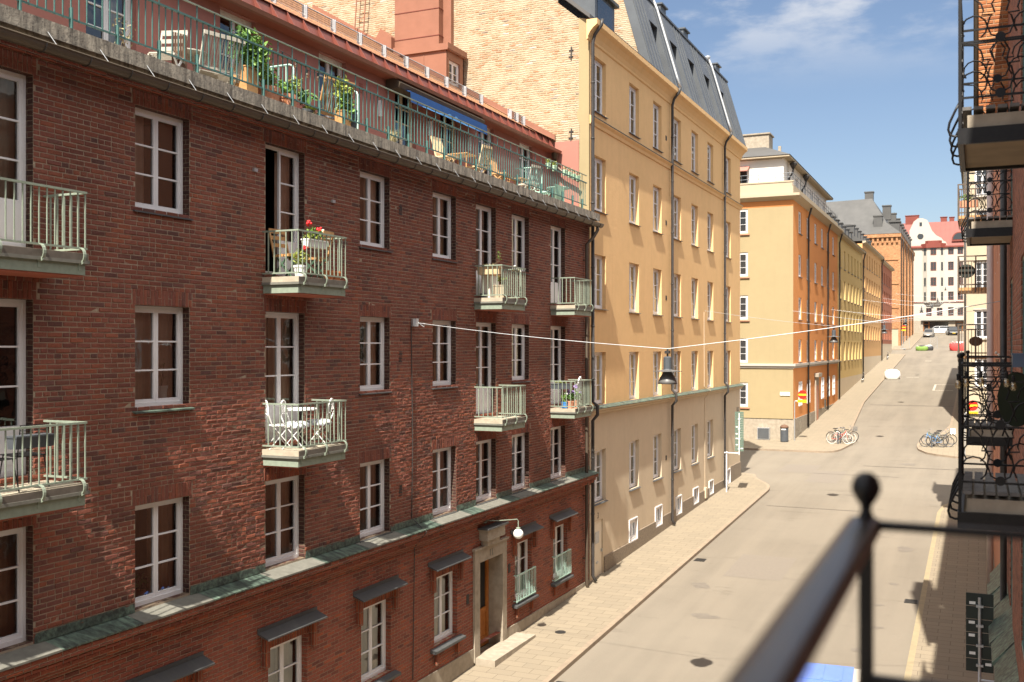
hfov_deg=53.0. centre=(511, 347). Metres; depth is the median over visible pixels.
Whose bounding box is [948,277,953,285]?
window
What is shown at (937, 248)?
white apartment building
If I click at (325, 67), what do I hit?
terrace door
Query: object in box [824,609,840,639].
asphalt patch
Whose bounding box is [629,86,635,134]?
window
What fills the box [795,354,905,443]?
pavement
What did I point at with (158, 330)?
window
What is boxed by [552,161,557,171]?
hanging pot
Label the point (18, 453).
wire chair
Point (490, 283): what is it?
balcony cabinet
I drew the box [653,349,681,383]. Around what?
street lamp
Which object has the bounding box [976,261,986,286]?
window
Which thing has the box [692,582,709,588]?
oil stain
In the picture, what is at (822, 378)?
window
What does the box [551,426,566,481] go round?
window
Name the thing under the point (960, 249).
window
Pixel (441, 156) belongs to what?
folding chair
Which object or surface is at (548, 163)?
hanging pot
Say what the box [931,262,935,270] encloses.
window
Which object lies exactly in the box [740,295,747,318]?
window
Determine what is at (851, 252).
mustard apartment building
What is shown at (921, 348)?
rubbish sack
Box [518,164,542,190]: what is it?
folding chair
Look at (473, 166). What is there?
folding chair
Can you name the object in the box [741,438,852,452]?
pavement
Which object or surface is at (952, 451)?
pavement
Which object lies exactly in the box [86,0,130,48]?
terrace door
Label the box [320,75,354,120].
trellis
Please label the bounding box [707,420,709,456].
window
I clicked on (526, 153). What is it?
terrace door
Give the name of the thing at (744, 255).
window
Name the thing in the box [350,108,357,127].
potted flower
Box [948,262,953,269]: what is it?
window
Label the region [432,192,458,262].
window
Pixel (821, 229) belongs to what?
window
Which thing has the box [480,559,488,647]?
front door
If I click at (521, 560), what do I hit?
window
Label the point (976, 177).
window
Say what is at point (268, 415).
bistro chair
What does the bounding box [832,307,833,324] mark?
window
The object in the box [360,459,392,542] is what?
window
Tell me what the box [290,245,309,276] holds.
geranium
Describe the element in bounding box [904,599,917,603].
drain grate
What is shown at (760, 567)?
asphalt patch
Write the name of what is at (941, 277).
side window
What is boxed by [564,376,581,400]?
folding chair
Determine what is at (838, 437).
bicycle rack
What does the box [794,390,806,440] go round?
no entry sign
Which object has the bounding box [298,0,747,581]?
yellow apartment building
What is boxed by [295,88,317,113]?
leafy plant
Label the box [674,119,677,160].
window
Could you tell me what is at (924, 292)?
side window
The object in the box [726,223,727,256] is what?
window
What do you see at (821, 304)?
window
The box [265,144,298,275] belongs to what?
balcony door
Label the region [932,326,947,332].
parked car
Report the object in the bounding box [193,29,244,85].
folding chair
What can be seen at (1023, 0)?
window
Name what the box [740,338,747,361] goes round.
window
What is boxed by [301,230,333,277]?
folding chair
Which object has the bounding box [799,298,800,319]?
window
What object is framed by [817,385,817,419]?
entrance door
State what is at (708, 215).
window
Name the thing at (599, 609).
pavement
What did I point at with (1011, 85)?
balcony door
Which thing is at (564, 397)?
potted herb
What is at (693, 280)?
window
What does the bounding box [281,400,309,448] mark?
bistro chair
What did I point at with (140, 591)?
window plant
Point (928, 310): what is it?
window
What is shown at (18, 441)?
grey planter
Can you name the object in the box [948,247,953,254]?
window
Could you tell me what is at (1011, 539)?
balcony door
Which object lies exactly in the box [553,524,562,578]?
window
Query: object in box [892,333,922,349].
pavement
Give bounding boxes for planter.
[7,433,53,449]
[477,251,501,274]
[551,380,569,388]
[959,193,977,207]
[969,337,982,345]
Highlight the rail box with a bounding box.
[1011,353,1023,366]
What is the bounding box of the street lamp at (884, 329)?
[880,323,888,333]
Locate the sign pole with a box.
[726,451,726,491]
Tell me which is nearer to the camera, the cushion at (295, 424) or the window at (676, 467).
the cushion at (295, 424)
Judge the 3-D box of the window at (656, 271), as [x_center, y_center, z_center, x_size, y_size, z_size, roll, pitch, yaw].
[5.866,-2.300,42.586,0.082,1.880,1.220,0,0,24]
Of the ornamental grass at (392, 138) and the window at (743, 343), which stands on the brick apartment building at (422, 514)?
the ornamental grass at (392, 138)
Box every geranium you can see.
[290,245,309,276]
[301,220,328,249]
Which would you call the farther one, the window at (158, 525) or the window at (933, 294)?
the window at (933, 294)
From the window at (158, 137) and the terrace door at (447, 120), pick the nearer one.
the window at (158, 137)
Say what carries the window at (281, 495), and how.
in the brick apartment building at (422, 514)
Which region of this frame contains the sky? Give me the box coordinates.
[655,0,972,315]
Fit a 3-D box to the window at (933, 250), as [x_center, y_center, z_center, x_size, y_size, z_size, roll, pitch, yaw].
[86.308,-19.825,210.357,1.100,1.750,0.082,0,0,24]
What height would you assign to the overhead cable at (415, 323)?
0.944 m
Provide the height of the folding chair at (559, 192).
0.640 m
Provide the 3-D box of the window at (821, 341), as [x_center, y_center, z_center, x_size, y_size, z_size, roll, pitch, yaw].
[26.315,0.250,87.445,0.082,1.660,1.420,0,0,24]
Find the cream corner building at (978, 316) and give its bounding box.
[961,171,986,427]
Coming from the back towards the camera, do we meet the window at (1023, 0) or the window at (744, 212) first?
the window at (744, 212)
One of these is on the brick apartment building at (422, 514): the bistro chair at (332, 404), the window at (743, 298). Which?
the bistro chair at (332, 404)
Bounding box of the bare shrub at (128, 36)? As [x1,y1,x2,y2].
[112,17,135,46]
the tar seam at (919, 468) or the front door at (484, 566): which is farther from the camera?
the tar seam at (919, 468)
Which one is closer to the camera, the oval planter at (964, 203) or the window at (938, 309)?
the oval planter at (964, 203)
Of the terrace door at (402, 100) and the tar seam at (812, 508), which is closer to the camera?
the terrace door at (402, 100)
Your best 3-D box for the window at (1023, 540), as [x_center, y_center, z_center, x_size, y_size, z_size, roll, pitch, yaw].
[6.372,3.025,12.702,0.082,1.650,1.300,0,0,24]
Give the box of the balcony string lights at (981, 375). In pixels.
[956,367,1023,381]
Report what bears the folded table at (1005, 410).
on the brick balcony building at (788, 642)
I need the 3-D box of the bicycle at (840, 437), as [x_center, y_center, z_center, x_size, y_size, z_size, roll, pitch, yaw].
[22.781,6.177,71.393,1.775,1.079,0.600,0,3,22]
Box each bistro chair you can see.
[265,400,291,449]
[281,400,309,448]
[308,398,333,445]
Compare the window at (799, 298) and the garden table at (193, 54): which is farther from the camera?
the window at (799, 298)
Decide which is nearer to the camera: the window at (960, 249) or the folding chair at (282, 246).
the folding chair at (282, 246)
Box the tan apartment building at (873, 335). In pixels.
[846,225,884,377]
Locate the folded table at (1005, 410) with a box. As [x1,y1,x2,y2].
[997,372,1023,426]
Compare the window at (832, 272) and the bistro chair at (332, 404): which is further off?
the window at (832, 272)
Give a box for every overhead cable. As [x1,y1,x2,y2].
[411,301,999,348]
[709,309,984,325]
[796,311,960,322]
[831,309,961,316]
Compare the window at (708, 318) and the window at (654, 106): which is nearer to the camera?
the window at (654, 106)
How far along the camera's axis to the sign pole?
52.13 m
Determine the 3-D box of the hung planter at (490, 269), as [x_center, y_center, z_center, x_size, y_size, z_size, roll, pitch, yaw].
[-0.579,-2.227,27.017,0.682,0.615,0.190,0,0,24]
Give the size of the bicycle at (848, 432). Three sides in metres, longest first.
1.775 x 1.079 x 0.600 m
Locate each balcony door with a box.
[0,69,25,246]
[0,299,25,477]
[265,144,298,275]
[265,312,298,441]
[476,204,490,294]
[476,322,490,413]
[551,226,560,302]
[551,326,560,403]
[1011,85,1011,214]
[1011,280,1011,372]
[1011,539,1011,604]
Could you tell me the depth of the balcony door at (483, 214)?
28.10 m
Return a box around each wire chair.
[0,423,49,485]
[0,458,19,492]
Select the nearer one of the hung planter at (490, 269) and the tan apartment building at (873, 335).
the hung planter at (490, 269)
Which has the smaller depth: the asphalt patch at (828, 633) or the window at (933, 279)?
the asphalt patch at (828, 633)
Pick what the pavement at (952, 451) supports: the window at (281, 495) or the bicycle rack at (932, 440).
the bicycle rack at (932, 440)
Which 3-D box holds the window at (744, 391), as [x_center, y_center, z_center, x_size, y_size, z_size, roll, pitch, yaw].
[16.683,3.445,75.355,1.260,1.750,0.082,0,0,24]
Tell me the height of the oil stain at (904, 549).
0.037 m
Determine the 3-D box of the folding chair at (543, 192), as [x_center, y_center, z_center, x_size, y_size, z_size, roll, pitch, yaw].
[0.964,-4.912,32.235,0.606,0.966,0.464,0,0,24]
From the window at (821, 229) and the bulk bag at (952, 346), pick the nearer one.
the window at (821, 229)
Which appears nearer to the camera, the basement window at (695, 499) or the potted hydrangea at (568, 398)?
the potted hydrangea at (568, 398)
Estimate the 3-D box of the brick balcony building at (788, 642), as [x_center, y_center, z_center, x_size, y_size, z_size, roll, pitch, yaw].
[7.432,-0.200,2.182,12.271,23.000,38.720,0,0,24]
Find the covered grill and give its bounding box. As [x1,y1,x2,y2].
[959,264,974,277]
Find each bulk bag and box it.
[884,369,900,378]
[949,341,963,350]
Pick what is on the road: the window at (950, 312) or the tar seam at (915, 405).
the tar seam at (915, 405)
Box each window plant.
[135,573,150,596]
[158,358,167,397]
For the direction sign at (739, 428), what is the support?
attached to the sign pole
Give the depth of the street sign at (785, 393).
73.84 m
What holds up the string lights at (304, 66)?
hanging from the brick apartment building at (422, 514)
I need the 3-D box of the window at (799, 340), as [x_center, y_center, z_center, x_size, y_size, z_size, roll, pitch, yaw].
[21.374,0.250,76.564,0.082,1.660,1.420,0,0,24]
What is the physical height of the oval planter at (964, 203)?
0.590 m
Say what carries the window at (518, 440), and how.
in the brick apartment building at (422, 514)
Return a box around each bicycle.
[826,427,851,441]
[826,428,852,443]
[830,427,855,442]
[833,426,858,440]
[919,431,947,446]
[921,429,948,444]
[926,431,953,446]
[929,428,956,444]
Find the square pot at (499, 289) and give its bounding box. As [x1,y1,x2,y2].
[493,276,508,297]
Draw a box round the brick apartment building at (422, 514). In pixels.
[0,0,603,681]
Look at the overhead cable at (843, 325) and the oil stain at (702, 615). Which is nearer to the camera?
the oil stain at (702, 615)
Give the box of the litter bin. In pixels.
[780,424,788,441]
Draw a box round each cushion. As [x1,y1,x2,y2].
[283,421,308,427]
[307,418,331,425]
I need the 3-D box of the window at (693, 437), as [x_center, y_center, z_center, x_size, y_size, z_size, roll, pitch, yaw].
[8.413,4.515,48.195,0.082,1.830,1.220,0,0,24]
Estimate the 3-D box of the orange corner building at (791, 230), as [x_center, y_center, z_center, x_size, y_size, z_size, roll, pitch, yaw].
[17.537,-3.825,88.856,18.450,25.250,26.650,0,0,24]
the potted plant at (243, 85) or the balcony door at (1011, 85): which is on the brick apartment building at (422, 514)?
the potted plant at (243, 85)
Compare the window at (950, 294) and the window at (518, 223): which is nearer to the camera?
the window at (518, 223)
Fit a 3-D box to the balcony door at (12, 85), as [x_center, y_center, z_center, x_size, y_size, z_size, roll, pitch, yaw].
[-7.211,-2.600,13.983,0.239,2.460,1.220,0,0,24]
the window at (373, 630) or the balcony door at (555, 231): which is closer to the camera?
the window at (373, 630)
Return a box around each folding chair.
[148,30,187,65]
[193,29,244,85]
[268,228,301,276]
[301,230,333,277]
[431,136,458,161]
[467,144,491,172]
[486,157,513,181]
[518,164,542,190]
[532,175,550,195]
[555,184,563,200]
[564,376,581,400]
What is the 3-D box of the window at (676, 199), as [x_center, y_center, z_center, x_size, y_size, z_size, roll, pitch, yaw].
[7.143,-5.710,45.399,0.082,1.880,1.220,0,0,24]
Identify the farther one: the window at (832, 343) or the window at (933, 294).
the window at (933, 294)
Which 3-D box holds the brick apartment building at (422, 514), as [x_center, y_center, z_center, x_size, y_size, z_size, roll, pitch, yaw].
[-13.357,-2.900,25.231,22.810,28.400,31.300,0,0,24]
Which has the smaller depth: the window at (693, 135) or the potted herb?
the potted herb
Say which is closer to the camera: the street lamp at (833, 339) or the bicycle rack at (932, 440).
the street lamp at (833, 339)
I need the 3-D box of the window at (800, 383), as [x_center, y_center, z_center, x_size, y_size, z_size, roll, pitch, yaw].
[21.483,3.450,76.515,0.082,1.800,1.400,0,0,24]
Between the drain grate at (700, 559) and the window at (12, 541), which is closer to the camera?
the window at (12, 541)
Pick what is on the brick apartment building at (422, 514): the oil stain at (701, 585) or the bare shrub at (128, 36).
the bare shrub at (128, 36)
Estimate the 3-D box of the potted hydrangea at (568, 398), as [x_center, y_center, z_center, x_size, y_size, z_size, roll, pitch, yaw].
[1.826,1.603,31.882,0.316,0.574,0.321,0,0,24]
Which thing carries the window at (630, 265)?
in the yellow apartment building at (632, 96)
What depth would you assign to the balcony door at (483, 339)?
28.10 m
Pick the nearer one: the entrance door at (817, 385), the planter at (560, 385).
the planter at (560, 385)
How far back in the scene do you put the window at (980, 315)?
76.49 m
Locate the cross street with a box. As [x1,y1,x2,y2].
[597,450,771,478]
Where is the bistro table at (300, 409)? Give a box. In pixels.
[287,407,316,446]
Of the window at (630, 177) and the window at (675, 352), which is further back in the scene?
the window at (675, 352)
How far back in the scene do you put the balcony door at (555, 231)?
32.99 m
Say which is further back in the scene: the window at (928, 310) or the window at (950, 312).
the window at (928, 310)
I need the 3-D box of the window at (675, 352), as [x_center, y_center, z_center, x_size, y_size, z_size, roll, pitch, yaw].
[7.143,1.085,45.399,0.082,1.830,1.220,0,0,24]
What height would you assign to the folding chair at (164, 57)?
0.966 m
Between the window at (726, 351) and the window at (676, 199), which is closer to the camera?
the window at (676, 199)
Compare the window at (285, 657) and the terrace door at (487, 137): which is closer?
the window at (285, 657)
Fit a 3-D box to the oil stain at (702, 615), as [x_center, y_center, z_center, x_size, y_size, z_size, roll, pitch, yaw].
[5.915,8.220,31.424,0.882,0.021,0.535,0,0,10]
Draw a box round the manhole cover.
[555,630,565,633]
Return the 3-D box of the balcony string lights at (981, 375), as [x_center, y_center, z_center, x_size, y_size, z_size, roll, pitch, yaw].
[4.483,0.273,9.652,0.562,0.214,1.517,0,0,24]
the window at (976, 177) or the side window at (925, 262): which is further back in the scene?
the side window at (925, 262)
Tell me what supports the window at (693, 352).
in the yellow apartment building at (632, 96)
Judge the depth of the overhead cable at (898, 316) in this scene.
89.85 m
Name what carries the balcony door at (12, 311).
in the brick apartment building at (422, 514)
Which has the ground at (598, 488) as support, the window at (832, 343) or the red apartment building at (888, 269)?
the red apartment building at (888, 269)
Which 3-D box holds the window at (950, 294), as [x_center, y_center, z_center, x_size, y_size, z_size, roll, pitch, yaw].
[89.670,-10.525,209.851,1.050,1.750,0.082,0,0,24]
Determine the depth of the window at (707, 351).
51.20 m
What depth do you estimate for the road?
39.40 m
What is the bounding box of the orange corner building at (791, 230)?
[674,132,843,439]
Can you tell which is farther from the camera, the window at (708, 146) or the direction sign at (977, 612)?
the window at (708, 146)
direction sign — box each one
[724,412,743,454]
[966,592,993,681]
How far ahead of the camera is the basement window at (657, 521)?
42.79 m
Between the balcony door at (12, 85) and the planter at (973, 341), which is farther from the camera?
the planter at (973, 341)
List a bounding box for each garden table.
[164,48,207,69]
[447,152,476,168]
[508,177,527,188]
[547,186,568,197]
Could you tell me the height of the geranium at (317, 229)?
0.517 m
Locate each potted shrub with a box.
[258,67,280,100]
[276,74,303,106]
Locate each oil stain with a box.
[691,613,719,618]
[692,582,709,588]
[897,546,913,551]
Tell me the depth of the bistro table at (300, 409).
19.55 m
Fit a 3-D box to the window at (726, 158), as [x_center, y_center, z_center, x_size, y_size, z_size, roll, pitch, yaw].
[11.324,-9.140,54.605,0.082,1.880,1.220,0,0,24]
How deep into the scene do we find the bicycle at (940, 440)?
69.08 m
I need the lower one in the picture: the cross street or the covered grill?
the cross street
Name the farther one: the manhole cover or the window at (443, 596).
the manhole cover
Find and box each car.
[802,663,858,681]
[923,329,934,336]
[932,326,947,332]
[946,326,956,334]
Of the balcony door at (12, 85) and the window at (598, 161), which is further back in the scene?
the window at (598, 161)
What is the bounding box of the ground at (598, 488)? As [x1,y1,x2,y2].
[589,418,792,521]
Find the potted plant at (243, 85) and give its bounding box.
[228,25,272,93]
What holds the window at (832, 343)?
in the orange corner building at (791, 230)
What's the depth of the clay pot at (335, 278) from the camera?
20.11 m
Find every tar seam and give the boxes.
[767,505,850,510]
[870,404,953,406]
[875,466,951,469]
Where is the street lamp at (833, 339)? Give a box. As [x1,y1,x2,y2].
[829,326,838,342]
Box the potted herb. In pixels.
[561,391,568,407]
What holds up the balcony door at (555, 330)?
in the brick apartment building at (422, 514)
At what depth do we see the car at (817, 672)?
22.73 m
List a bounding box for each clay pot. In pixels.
[323,270,333,279]
[333,271,340,279]
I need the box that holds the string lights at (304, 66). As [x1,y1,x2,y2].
[264,40,348,96]
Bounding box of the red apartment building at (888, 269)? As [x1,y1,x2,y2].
[881,260,894,360]
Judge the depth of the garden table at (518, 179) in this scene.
31.06 m
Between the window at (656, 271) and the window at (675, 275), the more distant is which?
the window at (675, 275)
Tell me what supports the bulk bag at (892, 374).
on the road
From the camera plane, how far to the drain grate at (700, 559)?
38.52 m
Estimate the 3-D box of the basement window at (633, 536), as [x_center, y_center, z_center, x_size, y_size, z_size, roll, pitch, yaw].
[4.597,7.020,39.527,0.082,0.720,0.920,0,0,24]
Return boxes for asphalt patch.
[723,554,796,580]
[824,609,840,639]
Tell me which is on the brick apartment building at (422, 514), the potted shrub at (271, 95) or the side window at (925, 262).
the potted shrub at (271, 95)
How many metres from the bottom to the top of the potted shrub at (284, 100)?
0.888 m
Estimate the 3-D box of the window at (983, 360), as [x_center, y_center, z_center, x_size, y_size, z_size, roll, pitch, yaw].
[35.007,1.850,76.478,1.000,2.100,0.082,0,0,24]
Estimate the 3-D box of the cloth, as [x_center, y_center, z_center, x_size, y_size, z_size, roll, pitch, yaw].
[-5.589,-4.910,17.263,0.021,0.740,0.300,0,0,39]
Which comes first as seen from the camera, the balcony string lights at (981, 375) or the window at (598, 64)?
the balcony string lights at (981, 375)
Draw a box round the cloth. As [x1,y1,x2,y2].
[172,32,186,68]
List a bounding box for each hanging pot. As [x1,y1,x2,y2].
[545,158,550,168]
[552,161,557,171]
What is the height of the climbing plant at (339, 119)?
1.297 m
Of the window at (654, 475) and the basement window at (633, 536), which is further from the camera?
the window at (654, 475)
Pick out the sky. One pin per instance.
(862, 94)
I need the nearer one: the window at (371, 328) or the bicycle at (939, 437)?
the window at (371, 328)
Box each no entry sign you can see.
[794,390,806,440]
[964,402,977,458]
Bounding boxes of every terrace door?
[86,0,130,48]
[220,9,250,74]
[319,54,341,118]
[395,94,411,147]
[440,115,454,162]
[478,128,489,174]
[520,143,528,187]
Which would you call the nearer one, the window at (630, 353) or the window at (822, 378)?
the window at (630, 353)
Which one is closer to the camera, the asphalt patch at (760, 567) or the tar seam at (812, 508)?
the asphalt patch at (760, 567)
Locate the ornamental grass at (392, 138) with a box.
[383,124,398,141]
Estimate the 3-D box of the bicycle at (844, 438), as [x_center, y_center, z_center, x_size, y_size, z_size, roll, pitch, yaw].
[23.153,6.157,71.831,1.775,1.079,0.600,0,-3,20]
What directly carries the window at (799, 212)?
in the orange corner building at (791, 230)
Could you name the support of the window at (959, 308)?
in the white apartment building at (937, 248)
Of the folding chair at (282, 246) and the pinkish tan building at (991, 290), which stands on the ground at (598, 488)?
the pinkish tan building at (991, 290)
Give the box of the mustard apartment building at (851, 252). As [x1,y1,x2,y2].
[826,212,865,398]
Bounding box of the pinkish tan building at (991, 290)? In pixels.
[957,170,999,583]
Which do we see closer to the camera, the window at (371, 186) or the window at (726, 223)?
the window at (371, 186)
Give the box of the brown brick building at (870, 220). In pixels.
[826,191,914,347]
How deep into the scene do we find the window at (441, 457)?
26.06 m
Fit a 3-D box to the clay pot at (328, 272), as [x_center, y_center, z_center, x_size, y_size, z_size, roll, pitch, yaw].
[-3.563,-1.395,19.965,0.220,0.190,0.220,0,0,24]
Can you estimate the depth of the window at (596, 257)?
36.38 m
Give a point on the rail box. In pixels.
(1017, 359)
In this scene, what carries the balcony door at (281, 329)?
in the brick apartment building at (422, 514)
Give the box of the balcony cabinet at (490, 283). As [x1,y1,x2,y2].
[481,274,499,297]
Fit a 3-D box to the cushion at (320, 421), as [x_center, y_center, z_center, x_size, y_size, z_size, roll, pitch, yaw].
[-3.740,1.440,19.874,0.490,0.124,0.484,0,0,4]
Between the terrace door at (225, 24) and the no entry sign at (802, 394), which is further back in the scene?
the no entry sign at (802, 394)
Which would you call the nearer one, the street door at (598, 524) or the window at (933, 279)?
the street door at (598, 524)
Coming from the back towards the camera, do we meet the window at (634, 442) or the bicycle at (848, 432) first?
the bicycle at (848, 432)
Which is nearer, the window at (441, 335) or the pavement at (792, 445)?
the window at (441, 335)
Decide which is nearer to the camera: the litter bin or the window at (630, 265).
the window at (630, 265)
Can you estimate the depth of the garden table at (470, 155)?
27.49 m
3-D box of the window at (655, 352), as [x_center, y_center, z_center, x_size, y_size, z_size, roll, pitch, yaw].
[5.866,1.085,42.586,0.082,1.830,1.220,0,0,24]
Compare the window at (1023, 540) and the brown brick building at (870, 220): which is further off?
the brown brick building at (870, 220)
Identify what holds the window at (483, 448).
in the brick apartment building at (422, 514)
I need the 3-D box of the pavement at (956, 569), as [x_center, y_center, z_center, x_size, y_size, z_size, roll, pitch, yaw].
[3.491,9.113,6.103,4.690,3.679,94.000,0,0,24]
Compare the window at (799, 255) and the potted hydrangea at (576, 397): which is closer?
the potted hydrangea at (576, 397)
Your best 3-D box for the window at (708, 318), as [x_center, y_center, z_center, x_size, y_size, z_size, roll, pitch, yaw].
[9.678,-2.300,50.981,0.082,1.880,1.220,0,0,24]
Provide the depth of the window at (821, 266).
87.85 m
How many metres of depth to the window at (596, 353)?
36.36 m
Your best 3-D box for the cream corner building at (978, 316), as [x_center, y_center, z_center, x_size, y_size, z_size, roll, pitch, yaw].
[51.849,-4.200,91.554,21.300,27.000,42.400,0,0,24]
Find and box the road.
[554,333,986,681]
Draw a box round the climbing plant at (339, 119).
[332,74,356,125]
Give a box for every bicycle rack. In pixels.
[837,432,840,443]
[931,435,934,446]
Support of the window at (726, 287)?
in the yellow apartment building at (632, 96)
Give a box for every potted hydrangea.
[567,390,575,407]
[572,385,579,407]
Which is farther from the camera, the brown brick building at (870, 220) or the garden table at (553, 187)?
the brown brick building at (870, 220)
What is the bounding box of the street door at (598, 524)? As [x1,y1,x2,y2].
[595,519,602,576]
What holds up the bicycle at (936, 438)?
on the pavement at (952, 451)
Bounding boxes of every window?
[0,527,25,648]
[132,305,194,413]
[133,107,193,220]
[135,497,182,606]
[265,475,298,566]
[268,635,301,681]
[359,171,392,252]
[359,317,392,394]
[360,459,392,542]
[361,599,385,681]
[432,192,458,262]
[432,320,458,389]
[433,447,458,519]
[434,571,451,642]
[475,439,496,505]
[511,324,530,382]
[512,215,530,274]
[512,433,530,494]
[515,539,527,598]
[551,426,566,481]
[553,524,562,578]
[589,449,601,503]
[595,60,601,113]
[595,158,601,211]
[595,255,601,308]
[595,352,601,403]
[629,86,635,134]
[629,175,635,223]
[629,263,635,311]
[629,352,635,398]
[629,440,635,487]
[630,519,635,539]
[653,104,657,148]
[653,187,657,231]
[653,269,657,313]
[653,351,657,394]
[653,434,657,477]
[656,506,660,524]
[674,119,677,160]
[674,197,677,238]
[674,274,677,316]
[674,351,677,391]
[674,429,677,469]
[676,497,679,513]
[692,133,694,171]
[692,206,694,244]
[692,278,694,317]
[692,351,694,389]
[692,424,694,462]
[694,488,696,502]
[707,144,709,180]
[707,213,709,250]
[707,282,709,319]
[707,351,709,386]
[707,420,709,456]
[726,158,727,191]
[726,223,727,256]
[726,287,727,321]
[726,351,727,383]
[740,209,747,232]
[740,252,747,275]
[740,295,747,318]
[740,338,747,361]
[740,382,747,405]
[799,212,800,233]
[799,255,800,276]
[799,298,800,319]
[799,340,800,361]
[799,381,801,405]
[821,229,822,247]
[821,266,822,285]
[821,304,822,322]
[821,341,822,359]
[821,377,823,398]
[832,237,833,254]
[832,272,833,289]
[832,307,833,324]
[832,343,833,358]
[832,375,834,394]
[924,262,942,270]
[924,277,942,285]
[924,292,942,299]
[926,308,931,315]
[931,248,935,254]
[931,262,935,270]
[931,277,935,285]
[931,292,935,299]
[937,308,941,315]
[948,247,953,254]
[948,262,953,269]
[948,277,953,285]
[948,291,953,299]
[948,307,953,315]
[958,247,962,253]
[958,307,962,315]
[975,171,986,194]
[975,310,986,337]
[975,359,986,385]
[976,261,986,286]
[1022,540,1023,657]
[1023,0,1023,101]
[1023,256,1023,373]
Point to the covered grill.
(965, 271)
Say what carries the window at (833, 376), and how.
in the orange corner building at (791, 230)
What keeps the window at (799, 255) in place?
in the orange corner building at (791, 230)
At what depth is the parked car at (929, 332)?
193.46 m
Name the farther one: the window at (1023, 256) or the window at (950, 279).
the window at (950, 279)
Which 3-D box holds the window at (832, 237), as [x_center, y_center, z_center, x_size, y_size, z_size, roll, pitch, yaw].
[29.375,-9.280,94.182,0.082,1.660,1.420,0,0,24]
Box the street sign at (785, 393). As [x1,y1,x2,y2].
[780,392,789,395]
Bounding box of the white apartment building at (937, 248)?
[887,215,963,332]
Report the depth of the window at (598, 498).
36.21 m
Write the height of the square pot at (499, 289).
0.606 m
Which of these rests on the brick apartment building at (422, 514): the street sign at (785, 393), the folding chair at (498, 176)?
the folding chair at (498, 176)
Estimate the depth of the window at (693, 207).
48.65 m
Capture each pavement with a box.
[451,473,769,681]
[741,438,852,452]
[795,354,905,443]
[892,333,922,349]
[904,501,994,681]
[917,389,986,459]
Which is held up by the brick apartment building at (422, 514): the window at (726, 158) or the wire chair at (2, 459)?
the wire chair at (2, 459)
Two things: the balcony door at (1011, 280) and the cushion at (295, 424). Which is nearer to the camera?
the balcony door at (1011, 280)
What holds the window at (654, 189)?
in the yellow apartment building at (632, 96)
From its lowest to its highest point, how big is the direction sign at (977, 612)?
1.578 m
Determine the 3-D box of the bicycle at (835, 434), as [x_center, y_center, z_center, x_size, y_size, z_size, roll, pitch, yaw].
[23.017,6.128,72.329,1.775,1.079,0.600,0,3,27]
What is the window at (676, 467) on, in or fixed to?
in the yellow apartment building at (632, 96)
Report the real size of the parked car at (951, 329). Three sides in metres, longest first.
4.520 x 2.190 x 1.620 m
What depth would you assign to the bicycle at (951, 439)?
69.91 m
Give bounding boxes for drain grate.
[693,558,706,561]
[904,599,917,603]
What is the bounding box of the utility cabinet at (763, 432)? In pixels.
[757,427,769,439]
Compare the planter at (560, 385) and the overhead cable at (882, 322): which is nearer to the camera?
the planter at (560, 385)
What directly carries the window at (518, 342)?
in the brick apartment building at (422, 514)
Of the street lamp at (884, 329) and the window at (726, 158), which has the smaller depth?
the window at (726, 158)
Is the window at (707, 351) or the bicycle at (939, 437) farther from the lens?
the bicycle at (939, 437)
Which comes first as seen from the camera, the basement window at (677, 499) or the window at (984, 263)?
the basement window at (677, 499)
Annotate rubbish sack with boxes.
[916,345,927,350]
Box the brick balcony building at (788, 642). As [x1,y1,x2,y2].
[724,0,1023,681]

